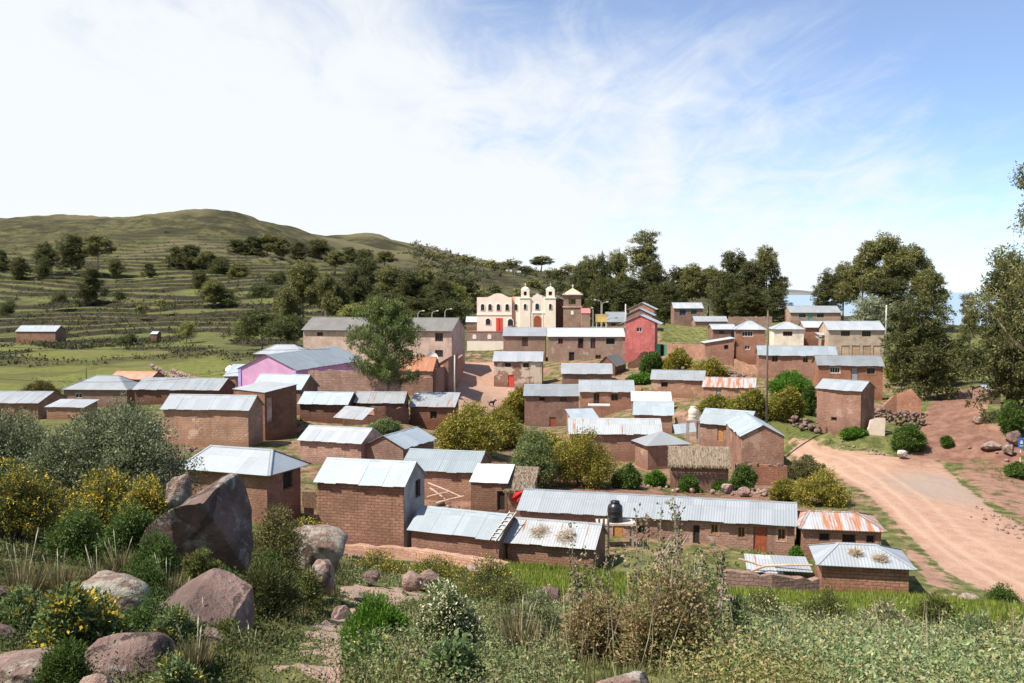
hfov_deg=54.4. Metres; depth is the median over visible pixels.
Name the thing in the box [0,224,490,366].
hillside scrub
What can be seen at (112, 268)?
tree
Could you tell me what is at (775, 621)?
bush
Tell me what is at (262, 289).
tree
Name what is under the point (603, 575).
dry stalks
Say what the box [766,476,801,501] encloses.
shrub
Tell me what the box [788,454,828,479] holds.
shrub
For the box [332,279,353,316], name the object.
tree
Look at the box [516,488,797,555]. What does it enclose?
long house
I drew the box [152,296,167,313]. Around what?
tree
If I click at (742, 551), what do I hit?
grass
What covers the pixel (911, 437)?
shrub
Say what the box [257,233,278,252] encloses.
tree
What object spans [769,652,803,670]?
weed clump
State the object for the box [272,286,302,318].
tree
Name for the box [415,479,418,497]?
window
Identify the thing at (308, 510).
adobe wall
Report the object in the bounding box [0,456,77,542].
shrub
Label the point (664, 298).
eucalyptus tree
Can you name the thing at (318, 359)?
pink house
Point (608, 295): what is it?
eucalyptus tree
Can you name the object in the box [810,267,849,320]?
eucalyptus tree
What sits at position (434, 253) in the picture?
tree
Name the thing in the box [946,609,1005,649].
weed clump
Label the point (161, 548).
bush
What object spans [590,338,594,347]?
window
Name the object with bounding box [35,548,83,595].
bunch grass
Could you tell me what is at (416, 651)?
boulder
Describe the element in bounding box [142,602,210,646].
bush
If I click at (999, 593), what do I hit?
shrub
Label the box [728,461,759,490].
shrub
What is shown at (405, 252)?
tree
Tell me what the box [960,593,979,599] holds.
boulder
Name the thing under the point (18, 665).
boulder
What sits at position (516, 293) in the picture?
tree
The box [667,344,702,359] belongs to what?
adobe wall
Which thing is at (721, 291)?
eucalyptus tree
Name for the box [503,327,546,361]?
two storey house
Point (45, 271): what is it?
tree
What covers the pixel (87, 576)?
bunch grass
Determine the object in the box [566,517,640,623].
dry stalks
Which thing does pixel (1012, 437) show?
boulder
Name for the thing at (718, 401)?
shrub
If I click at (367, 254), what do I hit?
tree
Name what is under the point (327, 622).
boulder
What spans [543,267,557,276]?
tree
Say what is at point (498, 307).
window
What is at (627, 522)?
tank stand
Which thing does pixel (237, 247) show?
tree
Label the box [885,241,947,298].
eucalyptus tree
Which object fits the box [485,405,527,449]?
shrub
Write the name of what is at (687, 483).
shrub
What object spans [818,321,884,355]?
two storey house
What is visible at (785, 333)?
window
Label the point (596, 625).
shrub
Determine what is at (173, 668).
shrub
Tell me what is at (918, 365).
broadleaf tree
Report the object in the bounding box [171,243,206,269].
tree
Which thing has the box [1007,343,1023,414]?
broadleaf tree
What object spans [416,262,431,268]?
tree
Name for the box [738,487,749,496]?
boulder
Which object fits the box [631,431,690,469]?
adobe hut
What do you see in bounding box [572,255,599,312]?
eucalyptus tree
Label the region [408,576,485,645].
shrub
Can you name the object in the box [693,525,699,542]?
door
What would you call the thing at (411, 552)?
adobe wall
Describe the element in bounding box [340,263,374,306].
tree
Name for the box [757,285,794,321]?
eucalyptus tree
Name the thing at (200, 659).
bunch grass
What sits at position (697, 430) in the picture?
tank stand
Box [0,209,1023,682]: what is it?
ground
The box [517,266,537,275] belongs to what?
tree
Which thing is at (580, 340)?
window
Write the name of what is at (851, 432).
shrub
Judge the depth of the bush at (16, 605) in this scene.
9.62 m
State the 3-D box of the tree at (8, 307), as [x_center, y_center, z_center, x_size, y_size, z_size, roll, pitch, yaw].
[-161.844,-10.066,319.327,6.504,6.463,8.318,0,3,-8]
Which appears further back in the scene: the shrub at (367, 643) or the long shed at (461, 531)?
the long shed at (461, 531)
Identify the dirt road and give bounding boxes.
[788,435,1023,601]
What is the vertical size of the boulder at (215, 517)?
2.053 m
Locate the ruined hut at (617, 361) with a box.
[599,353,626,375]
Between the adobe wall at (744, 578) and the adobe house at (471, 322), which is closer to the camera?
the adobe wall at (744, 578)
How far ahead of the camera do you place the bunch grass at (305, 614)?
15.72 m
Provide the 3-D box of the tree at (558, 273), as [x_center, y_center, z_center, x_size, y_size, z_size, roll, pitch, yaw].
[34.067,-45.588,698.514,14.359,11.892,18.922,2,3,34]
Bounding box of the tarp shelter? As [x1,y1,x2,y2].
[631,391,671,411]
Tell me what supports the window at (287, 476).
in the adobe house at (271, 476)
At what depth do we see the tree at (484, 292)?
418.44 m
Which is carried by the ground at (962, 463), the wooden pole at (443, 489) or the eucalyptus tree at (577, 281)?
the eucalyptus tree at (577, 281)
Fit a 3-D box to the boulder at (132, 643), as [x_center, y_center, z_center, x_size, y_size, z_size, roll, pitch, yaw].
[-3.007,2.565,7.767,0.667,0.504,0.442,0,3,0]
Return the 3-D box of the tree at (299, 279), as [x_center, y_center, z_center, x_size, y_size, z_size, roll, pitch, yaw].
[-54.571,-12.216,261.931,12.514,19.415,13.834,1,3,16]
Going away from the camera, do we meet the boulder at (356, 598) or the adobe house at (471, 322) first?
the boulder at (356, 598)
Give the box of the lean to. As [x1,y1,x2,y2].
[565,408,598,431]
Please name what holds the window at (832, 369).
in the two storey house at (860, 367)
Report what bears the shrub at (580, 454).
on the ground at (962, 463)
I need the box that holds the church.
[519,283,562,327]
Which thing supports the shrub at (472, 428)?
on the ground at (962, 463)
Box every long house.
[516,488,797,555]
[783,306,841,322]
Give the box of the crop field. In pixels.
[611,603,1021,633]
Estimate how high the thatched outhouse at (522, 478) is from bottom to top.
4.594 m
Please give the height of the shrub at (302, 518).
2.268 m
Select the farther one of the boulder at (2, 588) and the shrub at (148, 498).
the shrub at (148, 498)
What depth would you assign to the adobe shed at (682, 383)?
150.05 m
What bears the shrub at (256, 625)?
on the ground at (962, 463)
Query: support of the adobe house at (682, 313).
on the ground at (962, 463)
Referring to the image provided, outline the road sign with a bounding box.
[1018,438,1023,461]
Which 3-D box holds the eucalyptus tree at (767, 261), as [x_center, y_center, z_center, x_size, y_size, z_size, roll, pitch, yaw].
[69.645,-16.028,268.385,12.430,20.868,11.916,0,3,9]
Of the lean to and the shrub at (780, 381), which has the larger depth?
the shrub at (780, 381)
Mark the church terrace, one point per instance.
(483, 340)
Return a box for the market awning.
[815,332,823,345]
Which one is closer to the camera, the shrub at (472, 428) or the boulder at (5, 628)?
the boulder at (5, 628)
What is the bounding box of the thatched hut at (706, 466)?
[667,446,732,490]
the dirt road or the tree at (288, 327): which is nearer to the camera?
the dirt road
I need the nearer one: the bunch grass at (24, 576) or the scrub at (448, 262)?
the bunch grass at (24, 576)
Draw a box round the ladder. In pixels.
[488,511,516,540]
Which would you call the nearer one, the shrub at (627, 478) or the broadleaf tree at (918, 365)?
the shrub at (627, 478)
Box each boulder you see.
[0,585,14,602]
[0,623,16,639]
[0,646,53,682]
[79,673,110,682]
[80,570,156,613]
[84,632,175,682]
[141,473,253,578]
[152,568,254,632]
[165,474,191,507]
[203,627,230,646]
[291,524,347,571]
[310,559,334,595]
[321,620,331,624]
[331,605,351,619]
[352,597,369,601]
[362,570,379,584]
[401,570,423,590]
[401,647,428,659]
[419,569,442,590]
[466,564,485,574]
[536,586,560,603]
[596,671,648,682]
[721,483,732,493]
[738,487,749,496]
[805,495,822,504]
[897,450,907,457]
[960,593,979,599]
[973,416,984,423]
[980,440,1001,449]
[1002,444,1013,454]
[1006,430,1021,444]
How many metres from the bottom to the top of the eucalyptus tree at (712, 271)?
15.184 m
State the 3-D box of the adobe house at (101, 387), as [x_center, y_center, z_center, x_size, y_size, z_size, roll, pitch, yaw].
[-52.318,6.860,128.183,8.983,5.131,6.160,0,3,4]
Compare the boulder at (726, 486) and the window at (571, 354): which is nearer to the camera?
the boulder at (726, 486)
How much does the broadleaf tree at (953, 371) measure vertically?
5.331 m
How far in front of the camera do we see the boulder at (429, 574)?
35.01 m
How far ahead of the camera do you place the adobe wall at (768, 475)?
95.70 m
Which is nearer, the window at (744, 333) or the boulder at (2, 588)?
the boulder at (2, 588)
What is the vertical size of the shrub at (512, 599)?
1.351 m
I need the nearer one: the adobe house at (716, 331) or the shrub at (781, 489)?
the shrub at (781, 489)
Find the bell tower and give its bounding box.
[562,284,582,327]
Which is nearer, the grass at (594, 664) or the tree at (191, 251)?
the grass at (594, 664)
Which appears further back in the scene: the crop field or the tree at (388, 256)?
the tree at (388, 256)
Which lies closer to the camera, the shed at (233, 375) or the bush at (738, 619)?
the bush at (738, 619)
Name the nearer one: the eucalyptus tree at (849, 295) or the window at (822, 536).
the window at (822, 536)
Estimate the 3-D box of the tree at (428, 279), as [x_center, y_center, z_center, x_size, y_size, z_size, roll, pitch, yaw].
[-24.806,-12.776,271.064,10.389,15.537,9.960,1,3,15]
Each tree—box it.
[0,248,11,270]
[0,300,16,314]
[6,256,32,279]
[29,241,58,268]
[33,256,53,278]
[48,292,69,304]
[51,231,87,270]
[68,266,112,306]
[81,233,117,269]
[107,259,126,277]
[112,332,139,345]
[113,290,129,301]
[132,302,149,318]
[139,262,158,277]
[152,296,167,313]
[160,245,185,266]
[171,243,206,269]
[174,320,196,341]
[191,268,209,288]
[192,250,223,270]
[194,278,235,306]
[205,256,231,274]
[217,288,240,304]
[225,238,251,255]
[226,262,252,286]
[228,319,264,343]
[234,307,283,349]
[243,234,270,256]
[246,283,278,305]
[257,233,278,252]
[258,312,305,343]
[262,270,287,285]
[271,236,290,258]
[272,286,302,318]
[285,258,322,327]
[288,241,308,259]
[303,238,334,257]
[312,271,344,316]
[323,250,348,273]
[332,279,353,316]
[332,301,367,316]
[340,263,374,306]
[341,247,359,262]
[343,294,426,390]
[354,254,380,295]
[355,248,374,263]
[359,290,390,316]
[371,263,402,299]
[375,250,398,267]
[388,269,425,313]
[397,248,411,253]
[400,297,438,316]
[402,266,437,301]
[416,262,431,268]
[422,274,459,317]
[427,299,472,320]
[430,251,442,258]
[450,281,476,315]
[452,276,487,312]
[457,254,475,263]
[475,285,490,296]
[483,258,500,268]
[486,282,502,295]
[500,258,521,268]
[510,284,532,296]
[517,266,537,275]
[524,275,544,288]
[529,255,554,270]
[537,286,557,298]
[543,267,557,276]
[549,279,567,298]
[551,269,569,280]
[559,264,574,277]
[565,263,592,307]
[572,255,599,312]
[582,276,619,325]
[588,250,617,316]
[606,247,628,311]
[610,274,652,313]
[619,229,664,282]
[636,256,676,315]
[645,281,684,323]
[666,265,689,301]
[675,262,711,301]
[702,265,719,315]
[705,270,737,318]
[718,247,746,316]
[722,283,775,316]
[734,259,768,316]
[749,244,790,294]
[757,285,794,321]
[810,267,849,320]
[832,254,879,304]
[832,260,854,319]
[847,293,900,328]
[848,230,911,289]
[861,276,929,331]
[879,290,981,400]
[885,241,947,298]
[909,266,952,305]
[929,354,964,386]
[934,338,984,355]
[946,243,1023,422]
[962,160,1023,351]
[964,345,992,383]
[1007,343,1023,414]
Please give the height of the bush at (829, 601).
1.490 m
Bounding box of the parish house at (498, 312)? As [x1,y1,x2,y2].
[476,293,519,330]
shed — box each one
[15,325,66,343]
[45,399,99,419]
[223,364,244,387]
[297,391,356,423]
[353,391,410,407]
[407,505,516,560]
[408,392,460,429]
[503,517,608,567]
[561,363,612,383]
[581,308,589,327]
[650,369,705,397]
[691,316,727,326]
[702,377,756,399]
[808,542,917,592]
[815,378,876,433]
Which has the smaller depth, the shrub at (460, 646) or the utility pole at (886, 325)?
the shrub at (460, 646)
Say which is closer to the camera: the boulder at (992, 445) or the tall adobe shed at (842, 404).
the boulder at (992, 445)
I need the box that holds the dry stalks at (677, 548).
[620,491,702,613]
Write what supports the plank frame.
on the ground at (962, 463)
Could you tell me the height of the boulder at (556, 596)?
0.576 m
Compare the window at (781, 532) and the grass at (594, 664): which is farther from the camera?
the window at (781, 532)
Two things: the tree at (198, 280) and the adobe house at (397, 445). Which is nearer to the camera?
the adobe house at (397, 445)
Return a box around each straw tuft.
[528,520,549,537]
[554,525,576,544]
[845,545,867,556]
[870,550,890,562]
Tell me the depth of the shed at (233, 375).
134.71 m
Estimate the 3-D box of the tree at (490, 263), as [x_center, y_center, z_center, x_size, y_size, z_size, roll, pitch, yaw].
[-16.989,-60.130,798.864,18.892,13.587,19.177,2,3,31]
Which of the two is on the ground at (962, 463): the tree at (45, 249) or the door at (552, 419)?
the tree at (45, 249)
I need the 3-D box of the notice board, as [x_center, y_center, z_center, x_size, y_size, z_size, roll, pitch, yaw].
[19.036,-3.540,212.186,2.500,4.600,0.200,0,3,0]
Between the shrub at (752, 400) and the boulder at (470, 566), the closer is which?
the boulder at (470, 566)
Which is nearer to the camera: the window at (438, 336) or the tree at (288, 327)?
the window at (438, 336)
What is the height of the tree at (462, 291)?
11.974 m
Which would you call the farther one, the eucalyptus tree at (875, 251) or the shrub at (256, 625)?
the eucalyptus tree at (875, 251)
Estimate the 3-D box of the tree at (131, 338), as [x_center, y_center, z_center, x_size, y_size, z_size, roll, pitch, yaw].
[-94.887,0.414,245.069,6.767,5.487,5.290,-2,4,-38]
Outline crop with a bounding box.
[502,559,1023,626]
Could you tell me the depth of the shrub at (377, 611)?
11.10 m
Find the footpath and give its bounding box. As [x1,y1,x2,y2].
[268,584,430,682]
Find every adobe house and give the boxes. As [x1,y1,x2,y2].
[0,391,69,420]
[60,375,138,406]
[113,371,164,381]
[132,377,236,405]
[160,394,264,446]
[185,445,311,526]
[233,381,297,440]
[254,373,319,414]
[297,425,381,464]
[313,457,426,546]
[366,426,436,460]
[403,448,493,500]
[439,353,458,391]
[466,316,476,329]
[567,418,662,461]
[605,312,626,327]
[624,308,655,319]
[627,302,657,318]
[633,401,673,432]
[670,302,703,326]
[699,408,759,446]
[700,337,733,358]
[707,324,734,339]
[724,412,785,471]
[755,345,837,377]
[796,510,887,558]
[798,321,822,345]
[973,385,1000,403]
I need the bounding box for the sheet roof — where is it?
[673,423,695,434]
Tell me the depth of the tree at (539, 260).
795.79 m
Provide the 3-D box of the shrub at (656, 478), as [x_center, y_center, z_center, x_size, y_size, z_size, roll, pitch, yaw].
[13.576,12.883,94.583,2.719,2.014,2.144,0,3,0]
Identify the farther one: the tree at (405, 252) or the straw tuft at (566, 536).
the tree at (405, 252)
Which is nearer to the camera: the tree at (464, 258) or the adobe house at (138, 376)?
the adobe house at (138, 376)
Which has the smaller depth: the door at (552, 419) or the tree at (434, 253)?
the door at (552, 419)
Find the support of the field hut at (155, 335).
on the ground at (962, 463)
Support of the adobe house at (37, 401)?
on the ground at (962, 463)
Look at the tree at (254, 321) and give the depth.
221.05 m
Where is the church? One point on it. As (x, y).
(537, 310)
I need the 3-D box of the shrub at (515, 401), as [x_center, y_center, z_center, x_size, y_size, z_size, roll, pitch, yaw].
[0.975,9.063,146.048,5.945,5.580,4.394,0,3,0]
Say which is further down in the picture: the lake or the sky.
the lake
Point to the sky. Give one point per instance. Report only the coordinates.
(564, 131)
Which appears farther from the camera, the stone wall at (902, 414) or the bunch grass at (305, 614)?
the stone wall at (902, 414)
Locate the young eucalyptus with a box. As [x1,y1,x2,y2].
[957,292,980,376]
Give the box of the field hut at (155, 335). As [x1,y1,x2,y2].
[150,331,161,341]
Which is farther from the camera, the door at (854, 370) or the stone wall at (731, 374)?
the stone wall at (731, 374)
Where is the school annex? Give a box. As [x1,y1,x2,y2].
[253,344,307,358]
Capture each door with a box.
[267,397,272,421]
[496,318,501,330]
[508,375,513,385]
[533,315,541,326]
[549,417,555,426]
[613,526,622,536]
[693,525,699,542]
[718,427,722,440]
[753,527,766,551]
[808,313,811,320]
[841,345,848,354]
[851,367,857,379]
[852,345,859,354]
[863,345,870,354]
[873,345,880,354]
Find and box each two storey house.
[492,351,543,387]
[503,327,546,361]
[523,384,579,426]
[547,328,624,361]
[579,380,634,417]
[733,321,766,364]
[769,322,805,345]
[811,355,884,400]
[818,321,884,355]
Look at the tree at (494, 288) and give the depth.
428.15 m
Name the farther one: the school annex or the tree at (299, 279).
the tree at (299, 279)
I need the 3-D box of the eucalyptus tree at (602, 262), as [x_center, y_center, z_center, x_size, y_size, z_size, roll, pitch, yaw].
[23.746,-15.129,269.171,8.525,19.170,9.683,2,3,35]
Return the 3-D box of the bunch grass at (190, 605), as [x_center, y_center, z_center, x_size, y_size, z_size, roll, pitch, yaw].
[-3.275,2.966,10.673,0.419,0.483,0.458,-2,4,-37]
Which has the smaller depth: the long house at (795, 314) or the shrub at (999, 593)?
the shrub at (999, 593)
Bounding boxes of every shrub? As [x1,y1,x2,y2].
[0,391,208,526]
[0,404,66,512]
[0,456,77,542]
[20,380,61,393]
[23,579,142,649]
[38,501,106,562]
[58,464,135,536]
[92,497,161,571]
[111,473,172,520]
[122,582,196,631]
[145,648,206,682]
[239,551,309,621]
[246,501,306,583]
[252,603,271,639]
[284,515,327,572]
[290,566,328,620]
[334,585,410,650]
[339,626,394,664]
[352,547,409,576]
[365,416,404,434]
[401,551,468,585]
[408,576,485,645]
[417,629,485,682]
[432,399,504,456]
[478,598,557,648]
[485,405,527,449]
[488,572,531,610]
[501,386,524,420]
[508,425,564,488]
[524,429,562,471]
[541,585,634,664]
[547,425,621,488]
[608,546,734,670]
[609,462,644,489]
[625,371,650,383]
[638,350,662,373]
[643,468,667,486]
[661,346,696,369]
[675,473,702,492]
[675,559,730,598]
[686,356,729,376]
[696,393,730,412]
[711,480,727,490]
[724,387,773,421]
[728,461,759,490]
[763,369,812,394]
[763,384,808,420]
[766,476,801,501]
[787,545,805,556]
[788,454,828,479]
[790,466,855,507]
[800,384,816,415]
[837,425,868,437]
[884,351,904,385]
[887,422,928,453]
[939,434,954,447]
[983,580,1023,604]
[996,399,1023,433]
[1002,461,1023,477]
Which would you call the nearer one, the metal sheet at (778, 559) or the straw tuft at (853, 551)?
the straw tuft at (853, 551)
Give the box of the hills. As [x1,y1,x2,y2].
[697,288,817,294]
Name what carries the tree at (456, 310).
on the ground at (962, 463)
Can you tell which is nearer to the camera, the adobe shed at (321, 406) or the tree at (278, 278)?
the adobe shed at (321, 406)
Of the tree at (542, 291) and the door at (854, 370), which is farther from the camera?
the tree at (542, 291)
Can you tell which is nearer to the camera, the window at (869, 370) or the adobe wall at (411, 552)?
the adobe wall at (411, 552)
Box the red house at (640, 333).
[620,314,662,361]
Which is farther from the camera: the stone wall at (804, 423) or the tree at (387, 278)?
the tree at (387, 278)
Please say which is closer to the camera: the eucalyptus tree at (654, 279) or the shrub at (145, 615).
the shrub at (145, 615)
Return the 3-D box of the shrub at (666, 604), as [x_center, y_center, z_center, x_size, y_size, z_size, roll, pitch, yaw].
[1.617,2.734,9.676,1.405,1.417,0.998,0,3,0]
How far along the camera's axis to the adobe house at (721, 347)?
168.35 m
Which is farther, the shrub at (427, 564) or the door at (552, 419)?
the door at (552, 419)
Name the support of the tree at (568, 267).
on the ground at (962, 463)
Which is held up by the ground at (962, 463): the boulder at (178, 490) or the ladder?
the boulder at (178, 490)
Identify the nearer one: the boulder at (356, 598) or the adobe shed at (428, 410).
the boulder at (356, 598)
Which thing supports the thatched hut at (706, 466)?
on the ground at (962, 463)
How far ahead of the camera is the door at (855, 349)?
196.46 m
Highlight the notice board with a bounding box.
[596,314,606,327]
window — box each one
[75,393,81,397]
[283,470,291,489]
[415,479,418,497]
[430,411,436,418]
[435,333,442,341]
[435,350,442,356]
[480,303,484,309]
[485,318,490,324]
[496,303,500,309]
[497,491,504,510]
[505,303,509,309]
[507,318,513,325]
[522,337,527,345]
[558,338,562,343]
[569,352,573,360]
[578,338,582,347]
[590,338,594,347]
[593,393,598,403]
[606,338,614,343]
[611,394,617,400]
[638,525,645,533]
[661,382,667,386]
[679,309,685,314]
[709,522,719,535]
[736,525,746,538]
[742,331,752,336]
[772,356,777,361]
[776,527,787,541]
[783,331,791,335]
[819,533,829,540]
[829,366,840,373]
[841,331,849,335]
[842,534,855,542]
[862,331,870,335]
[866,367,875,374]
[866,535,874,542]
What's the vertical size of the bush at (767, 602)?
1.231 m
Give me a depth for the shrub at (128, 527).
17.50 m
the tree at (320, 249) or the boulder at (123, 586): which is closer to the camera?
the boulder at (123, 586)
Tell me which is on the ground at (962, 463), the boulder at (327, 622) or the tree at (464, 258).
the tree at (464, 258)
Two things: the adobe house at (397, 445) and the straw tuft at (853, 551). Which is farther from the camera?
the adobe house at (397, 445)
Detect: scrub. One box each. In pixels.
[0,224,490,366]
[408,239,621,306]
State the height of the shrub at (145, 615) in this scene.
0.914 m
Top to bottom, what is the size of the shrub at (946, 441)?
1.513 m
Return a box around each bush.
[0,582,43,634]
[28,635,96,682]
[120,527,182,582]
[127,554,175,598]
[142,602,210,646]
[176,547,223,585]
[209,559,243,579]
[211,631,241,653]
[213,616,254,641]
[251,547,294,583]
[451,551,522,600]
[506,585,569,640]
[712,592,763,650]
[740,586,796,621]
[759,615,797,643]
[797,584,855,625]
[857,595,910,635]
[906,590,958,623]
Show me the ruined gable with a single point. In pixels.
(909, 400)
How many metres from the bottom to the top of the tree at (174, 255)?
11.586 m
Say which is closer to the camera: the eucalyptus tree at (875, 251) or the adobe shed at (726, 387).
the adobe shed at (726, 387)
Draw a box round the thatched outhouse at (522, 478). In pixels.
[503,466,538,516]
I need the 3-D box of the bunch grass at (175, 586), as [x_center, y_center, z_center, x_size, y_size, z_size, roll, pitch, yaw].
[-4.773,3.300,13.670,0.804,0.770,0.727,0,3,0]
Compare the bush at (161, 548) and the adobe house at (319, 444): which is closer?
the bush at (161, 548)
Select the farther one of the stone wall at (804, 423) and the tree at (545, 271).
the tree at (545, 271)
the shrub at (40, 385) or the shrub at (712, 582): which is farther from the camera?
the shrub at (40, 385)
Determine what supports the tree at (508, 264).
on the ground at (962, 463)
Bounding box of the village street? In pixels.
[453,362,516,414]
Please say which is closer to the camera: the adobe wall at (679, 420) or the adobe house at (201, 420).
the adobe house at (201, 420)
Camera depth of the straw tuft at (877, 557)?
57.61 m
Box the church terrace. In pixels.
[467,331,503,350]
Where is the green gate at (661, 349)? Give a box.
[655,343,667,355]
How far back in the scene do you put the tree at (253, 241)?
521.92 m
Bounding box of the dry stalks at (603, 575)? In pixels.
[579,548,617,609]
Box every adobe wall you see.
[302,507,313,514]
[308,369,400,393]
[343,406,408,424]
[344,543,509,567]
[392,377,432,395]
[433,355,462,391]
[628,351,650,368]
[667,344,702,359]
[675,417,695,434]
[704,355,757,375]
[722,569,819,592]
[728,316,771,325]
[735,463,787,485]
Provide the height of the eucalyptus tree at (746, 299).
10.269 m
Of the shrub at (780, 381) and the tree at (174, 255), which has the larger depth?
the tree at (174, 255)
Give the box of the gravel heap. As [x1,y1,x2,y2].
[969,505,1023,538]
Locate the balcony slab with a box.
[588,404,609,405]
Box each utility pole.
[454,355,455,391]
[765,311,768,423]
[885,305,886,343]
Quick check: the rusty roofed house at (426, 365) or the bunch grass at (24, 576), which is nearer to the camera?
the bunch grass at (24, 576)
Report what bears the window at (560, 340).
in the two storey house at (567, 344)
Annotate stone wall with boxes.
[148,363,183,377]
[170,369,198,377]
[674,366,749,377]
[788,415,821,433]
[874,407,926,426]
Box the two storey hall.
[301,317,465,365]
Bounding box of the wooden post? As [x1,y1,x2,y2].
[607,519,608,550]
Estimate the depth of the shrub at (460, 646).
8.22 m
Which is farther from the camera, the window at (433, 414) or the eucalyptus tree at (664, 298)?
the eucalyptus tree at (664, 298)
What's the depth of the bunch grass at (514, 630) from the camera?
11.15 m
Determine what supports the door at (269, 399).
in the tall adobe house at (279, 400)
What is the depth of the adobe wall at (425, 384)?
133.74 m
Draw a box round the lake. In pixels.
[780,292,1023,324]
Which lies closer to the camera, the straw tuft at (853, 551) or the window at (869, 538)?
the straw tuft at (853, 551)
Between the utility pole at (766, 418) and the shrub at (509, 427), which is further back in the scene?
the shrub at (509, 427)
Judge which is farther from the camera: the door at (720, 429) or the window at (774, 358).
the window at (774, 358)
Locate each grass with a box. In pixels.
[0,475,393,682]
[0,527,56,598]
[32,359,1023,575]
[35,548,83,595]
[77,545,119,582]
[99,529,136,572]
[149,552,193,600]
[171,616,221,673]
[187,596,228,626]
[232,624,270,649]
[289,602,316,621]
[376,559,1021,682]
[494,599,547,652]
[495,573,1023,675]
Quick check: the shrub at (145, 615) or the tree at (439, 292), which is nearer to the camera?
the shrub at (145, 615)
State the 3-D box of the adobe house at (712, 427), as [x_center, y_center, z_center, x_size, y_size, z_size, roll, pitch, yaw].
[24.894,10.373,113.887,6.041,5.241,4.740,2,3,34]
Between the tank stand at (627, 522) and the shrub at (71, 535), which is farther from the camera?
the tank stand at (627, 522)
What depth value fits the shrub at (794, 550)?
64.57 m
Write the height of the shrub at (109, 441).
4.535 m
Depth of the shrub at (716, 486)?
93.17 m
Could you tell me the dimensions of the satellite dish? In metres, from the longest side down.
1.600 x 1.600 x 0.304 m
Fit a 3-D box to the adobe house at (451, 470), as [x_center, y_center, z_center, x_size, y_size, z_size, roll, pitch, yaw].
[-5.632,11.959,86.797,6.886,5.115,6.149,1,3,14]
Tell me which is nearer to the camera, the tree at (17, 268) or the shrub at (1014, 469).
the shrub at (1014, 469)
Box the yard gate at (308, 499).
[302,491,316,507]
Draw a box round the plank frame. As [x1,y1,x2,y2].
[652,534,688,565]
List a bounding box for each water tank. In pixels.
[607,500,622,522]
[688,406,697,419]
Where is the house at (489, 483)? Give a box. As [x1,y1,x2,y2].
[469,463,514,513]
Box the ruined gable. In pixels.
[883,389,920,417]
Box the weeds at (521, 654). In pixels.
[333,565,598,682]
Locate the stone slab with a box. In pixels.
[867,418,884,435]
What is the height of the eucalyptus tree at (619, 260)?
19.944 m
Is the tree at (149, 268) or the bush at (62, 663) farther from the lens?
the tree at (149, 268)
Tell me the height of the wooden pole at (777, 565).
0.331 m
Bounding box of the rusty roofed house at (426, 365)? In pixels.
[397,356,439,391]
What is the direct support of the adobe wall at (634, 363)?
on the ground at (962, 463)
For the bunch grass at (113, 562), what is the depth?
16.15 m
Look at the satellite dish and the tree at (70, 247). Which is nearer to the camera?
the satellite dish
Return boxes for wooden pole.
[427,491,447,497]
[428,482,461,496]
[436,495,463,503]
[739,558,762,565]
[751,565,765,571]
[766,564,811,566]
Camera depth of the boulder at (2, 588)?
11.12 m
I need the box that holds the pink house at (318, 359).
[237,346,363,386]
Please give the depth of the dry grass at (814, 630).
9.85 m
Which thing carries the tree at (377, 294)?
on the ground at (962, 463)
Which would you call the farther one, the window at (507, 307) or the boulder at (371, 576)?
the window at (507, 307)
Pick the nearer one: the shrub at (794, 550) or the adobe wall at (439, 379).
the shrub at (794, 550)
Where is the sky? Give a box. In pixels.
[0,0,1023,291]
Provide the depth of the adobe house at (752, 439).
99.75 m
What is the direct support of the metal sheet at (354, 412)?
on the ground at (962, 463)
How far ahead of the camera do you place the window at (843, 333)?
196.51 m
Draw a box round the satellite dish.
[427,352,437,357]
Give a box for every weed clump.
[693,645,744,672]
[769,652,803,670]
[815,624,862,655]
[900,625,939,651]
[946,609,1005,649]
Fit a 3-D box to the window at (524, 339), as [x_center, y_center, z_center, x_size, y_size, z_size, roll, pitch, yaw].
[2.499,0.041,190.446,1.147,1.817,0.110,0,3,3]
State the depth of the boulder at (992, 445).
102.71 m
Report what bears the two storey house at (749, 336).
on the ground at (962, 463)
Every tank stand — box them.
[596,519,635,547]
[686,419,699,443]
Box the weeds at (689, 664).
[480,574,1023,682]
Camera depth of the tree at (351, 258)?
556.21 m
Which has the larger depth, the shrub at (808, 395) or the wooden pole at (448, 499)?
the shrub at (808, 395)
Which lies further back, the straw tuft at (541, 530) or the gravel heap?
the gravel heap
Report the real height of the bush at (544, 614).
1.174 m
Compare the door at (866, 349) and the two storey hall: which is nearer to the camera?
the two storey hall
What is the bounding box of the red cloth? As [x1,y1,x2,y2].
[510,491,522,501]
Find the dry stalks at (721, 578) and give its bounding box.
[694,537,728,617]
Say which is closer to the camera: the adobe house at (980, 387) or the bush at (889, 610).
the bush at (889, 610)
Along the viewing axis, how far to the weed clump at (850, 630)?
12.21 m
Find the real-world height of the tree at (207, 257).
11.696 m
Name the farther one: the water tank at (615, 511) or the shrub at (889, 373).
the shrub at (889, 373)
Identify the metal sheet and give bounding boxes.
[333,406,373,419]
[744,553,783,573]
[770,555,812,572]
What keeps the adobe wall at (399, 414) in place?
on the ground at (962, 463)

